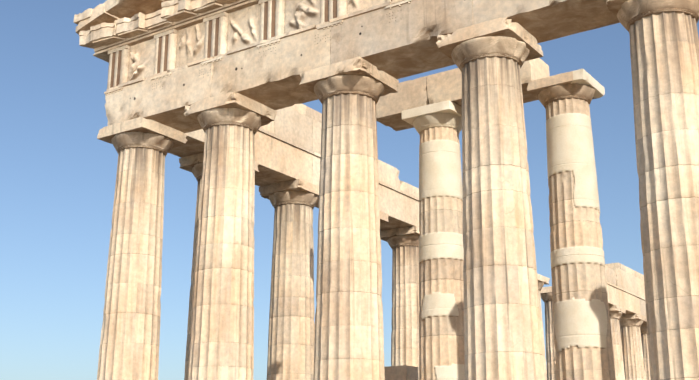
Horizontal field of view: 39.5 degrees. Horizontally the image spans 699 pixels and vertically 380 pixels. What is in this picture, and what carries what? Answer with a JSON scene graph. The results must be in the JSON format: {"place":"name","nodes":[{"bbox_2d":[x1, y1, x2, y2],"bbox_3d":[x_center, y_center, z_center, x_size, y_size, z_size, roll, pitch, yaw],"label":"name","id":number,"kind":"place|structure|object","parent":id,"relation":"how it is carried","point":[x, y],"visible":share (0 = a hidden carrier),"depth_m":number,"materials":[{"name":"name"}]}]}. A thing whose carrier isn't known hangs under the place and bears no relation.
{"place":"outdoors","nodes":[
{"label":"outdoors","id":0,"kind":"place"},
{"bbox_2d":[0,0,698,379],"label":"sky","id":1,"kind":"structure","parent":0,"point":[58,180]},
{"bbox_2d":[380,211,388,222],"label":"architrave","id":2,"kind":"object","parent":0,"point":[384,217],"depth_m":40.92,"materials":[{"name":"beige stone"}]},
{"bbox_2d":[538,281,546,379],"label":"column","id":3,"kind":"structure","parent":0,"point":[540,285],"depth_m":53.52,"materials":[{"name":"stone"}]},
{"bbox_2d":[537,274,549,283],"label":"column abacus","id":4,"kind":"object","parent":3,"relation":"on","point":[544,279],"depth_m":54.08,"materials":[{"name":"beige stone"}]},
{"bbox_2d":[541,292,555,379],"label":"column","id":5,"kind":"structure","parent":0,"point":[546,298],"depth_m":56.92,"materials":[{"name":"stone"}]},
{"bbox_2d":[540,286,551,294],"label":"column abacus","id":6,"kind":"object","parent":5,"relation":"on","point":[544,290],"depth_m":57.34,"materials":[{"name":"beige stone"}]},
{"bbox_2d":[527,69,615,379],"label":"column","id":7,"kind":"structure","parent":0,"point":[582,336],"depth_m":27.03,"materials":[{"name":"stone"}]},
{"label":"entablature","id":8,"kind":"object","parent":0,"visible":0},
{"bbox_2d":[104,0,411,94],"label":"frieze","id":9,"kind":"object","parent":8,"relation":"attached to","point":[213,36],"visible":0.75,"depth_m":28.96,"materials":[{"name":"stone"}]},
{"bbox_2d":[79,0,258,62],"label":"cornice","id":10,"kind":"structure","parent":9,"relation":"on","point":[102,39],"depth_m":30.39,"materials":[{"name":"stone"}]},
{"bbox_2d":[74,0,170,33],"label":"pediment corner remains","id":11,"kind":"object","parent":10,"relation":"on","point":[109,11],"visible":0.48,"depth_m":31.36,"materials":[{"name":"stone"}]},
{"bbox_2d":[605,263,645,316],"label":"architrave","id":12,"kind":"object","parent":8,"relation":"attached to","point":[625,288],"depth_m":66.50,"materials":[{"name":"stone"}]},
{"bbox_3d":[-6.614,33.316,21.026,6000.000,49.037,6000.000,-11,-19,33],"label":"ground","id":13,"kind":"structure","parent":0,"visible":0},
{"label":"stepped temple platform","id":14,"kind":"object","parent":13,"relation":"on","visible":0},
{"bbox_2d":[97,132,173,379],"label":"column","id":15,"kind":"structure","parent":14,"relation":"on","point":[129,340],"depth_m":29.42,"materials":[{"name":"stone"}]},
{"bbox_2d":[97,117,186,147],"bbox_3d":[-6.613,-1.713,31.188,2.030,0.362,2.027,-11,-19,33],"label":"column abacus","id":16,"kind":"object","parent":15,"relation":"on","point":[107,134],"depth_m":30.48,"materials":[{"name":"beige stone"}]},
{"bbox_2d":[184,163,202,379],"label":"column","id":17,"kind":"structure","parent":14,"relation":"on","point":[197,169],"depth_m":32.75,"materials":[{"name":"stone"}]},
{"bbox_2d":[179,152,258,172],"bbox_3d":[-4.547,-0.863,34.115,2.029,0.363,2.031,-11,-19,33],"label":"column abacus","id":18,"kind":"object","parent":17,"relation":"on","point":[187,163],"depth_m":33.64,"materials":[{"name":"beige stone"}]},
{"bbox_2d":[188,108,260,379],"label":"column","id":19,"kind":"structure","parent":14,"relation":"on","point":[222,338],"depth_m":27.39,"materials":[{"name":"stone"}]},
{"bbox_2d":[184,92,276,125],"bbox_3d":[-3.568,-2.289,29.206,2.030,0.366,2.028,-11,-19,33],"label":"column abacus","id":20,"kind":"object","parent":19,"relation":"on","point":[231,100],"depth_m":28.47,"materials":[{"name":"beige stone"}]},
{"bbox_2d":[267,191,318,379],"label":"column","id":21,"kind":"structure","parent":14,"relation":"on","point":[291,336],"depth_m":35.87,"materials":[{"name":"stone"}]},
{"bbox_2d":[258,179,318,199],"bbox_3d":[-2.138,0.127,37.530,2.028,0.366,2.030,-11,-19,33],"label":"column abacus","id":22,"kind":"object","parent":21,"relation":"on","point":[265,191],"depth_m":36.68,"materials":[{"name":"beige stone"}]},
{"bbox_2d":[168,104,418,230],"bbox_3d":[-1.764,-1.290,39.184,2.589,3.306,16.551,-11,-19,33],"label":"architrave","id":23,"kind":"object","parent":21,"relation":"on","point":[287,143],"depth_m":36.93,"materials":[{"name":"stone"}]},
{"bbox_2d":[313,75,384,379],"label":"column","id":24,"kind":"structure","parent":14,"relation":"on","point":[349,339],"depth_m":25.03,"materials":[{"name":"stone"}]},
{"bbox_2d":[299,57,398,95],"bbox_3d":[-0.011,-2.960,26.888,2.029,0.363,2.031,-11,-19,33],"label":"column abacus","id":25,"kind":"object","parent":24,"relation":"on","point":[311,78],"depth_m":26.16,"materials":[{"name":"beige stone"}]},
{"bbox_2d":[384,365,418,379],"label":"cella wall remains","id":26,"kind":"object","parent":14,"relation":"on","point":[404,372],"visible":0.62,"depth_m":32.03,"materials":[{"name":"stone"}]},
{"bbox_2d":[387,235,419,366],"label":"column","id":27,"kind":"structure","parent":14,"relation":"on","point":[405,306],"depth_m":42.91,"materials":[{"name":"stone"}]},
{"bbox_2d":[380,225,419,241],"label":"column abacus","id":28,"kind":"object","parent":27,"relation":"on","point":[385,235],"depth_m":43.51,"materials":[{"name":"beige stone"}]},
{"bbox_2d":[402,100,464,379],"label":"column","id":29,"kind":"structure","parent":14,"relation":"on","point":[438,126],"depth_m":29.38,"materials":[{"name":"stone"}]},
{"bbox_2d":[376,58,548,130],"bbox_3d":[3.469,-3.129,30.897,5.557,1.178,1.451,-11,-19,33],"label":"architrave","id":30,"kind":"object","parent":29,"relation":"on","point":[429,89],"visible":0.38,"depth_m":30.69,"materials":[{"name":"stone"}]},
{"bbox_2d":[451,36,544,379],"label":"column","id":31,"kind":"structure","parent":14,"relation":"on","point":[502,333],"depth_m":22.67,"materials":[{"name":"stone"}]},
{"bbox_2d":[436,17,542,60],"bbox_3d":[3.541,-3.631,24.578,2.030,0.362,2.027,-11,-19,33],"label":"column abacus","id":32,"kind":"object","parent":31,"relation":"on","point":[447,44],"depth_m":23.84,"materials":[{"name":"beige stone"}]},
{"bbox_2d":[609,311,624,379],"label":"column","id":33,"kind":"structure","parent":14,"relation":"on","point":[617,346],"depth_m":63.59,"materials":[{"name":"stone"}]},
{"bbox_2d":[609,305,625,313],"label":"column abacus","id":34,"kind":"object","parent":33,"relation":"on","point":[616,308],"depth_m":63.76,"materials":[{"name":"beige stone"}]},
{"bbox_2d":[619,319,645,379],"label":"column","id":35,"kind":"structure","parent":14,"relation":"on","point":[632,349],"depth_m":67.06,"materials":[{"name":"stone"}]},
{"bbox_2d":[619,314,646,321],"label":"column abacus","id":36,"kind":"object","parent":35,"relation":"on","point":[633,317],"depth_m":67.33,"materials":[{"name":"beige stone"}]},
{"bbox_2d":[640,327,650,379],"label":"column","id":37,"kind":"structure","parent":14,"relation":"on","point":[644,335],"depth_m":70.64,"materials":[{"name":"stone"}]},
{"bbox_2d":[617,0,698,379],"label":"column","id":38,"kind":"structure","parent":14,"relation":"on","point":[664,46],"depth_m":20.54,"materials":[{"name":"stone"}]},
{"bbox_2d":[105,0,619,133],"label":"architrave","id":39,"kind":"object","parent":38,"relation":"on","point":[404,44],"visible":0.77,"depth_m":26.40,"materials":[{"name":"stone"}]},
{"bbox_2d":[130,0,464,99],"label":"holes","id":40,"kind":"object","parent":39,"relation":"attached to","point":[268,49],"visible":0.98,"depth_m":27.60,"materials":[{"name":"brown stone"}]},
{"bbox_2d":[606,0,627,18],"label":"column abacus","id":41,"kind":"object","parent":38,"relation":"on","point":[614,6],"depth_m":22.09,"materials":[{"name":"beige stone"}]}
]}

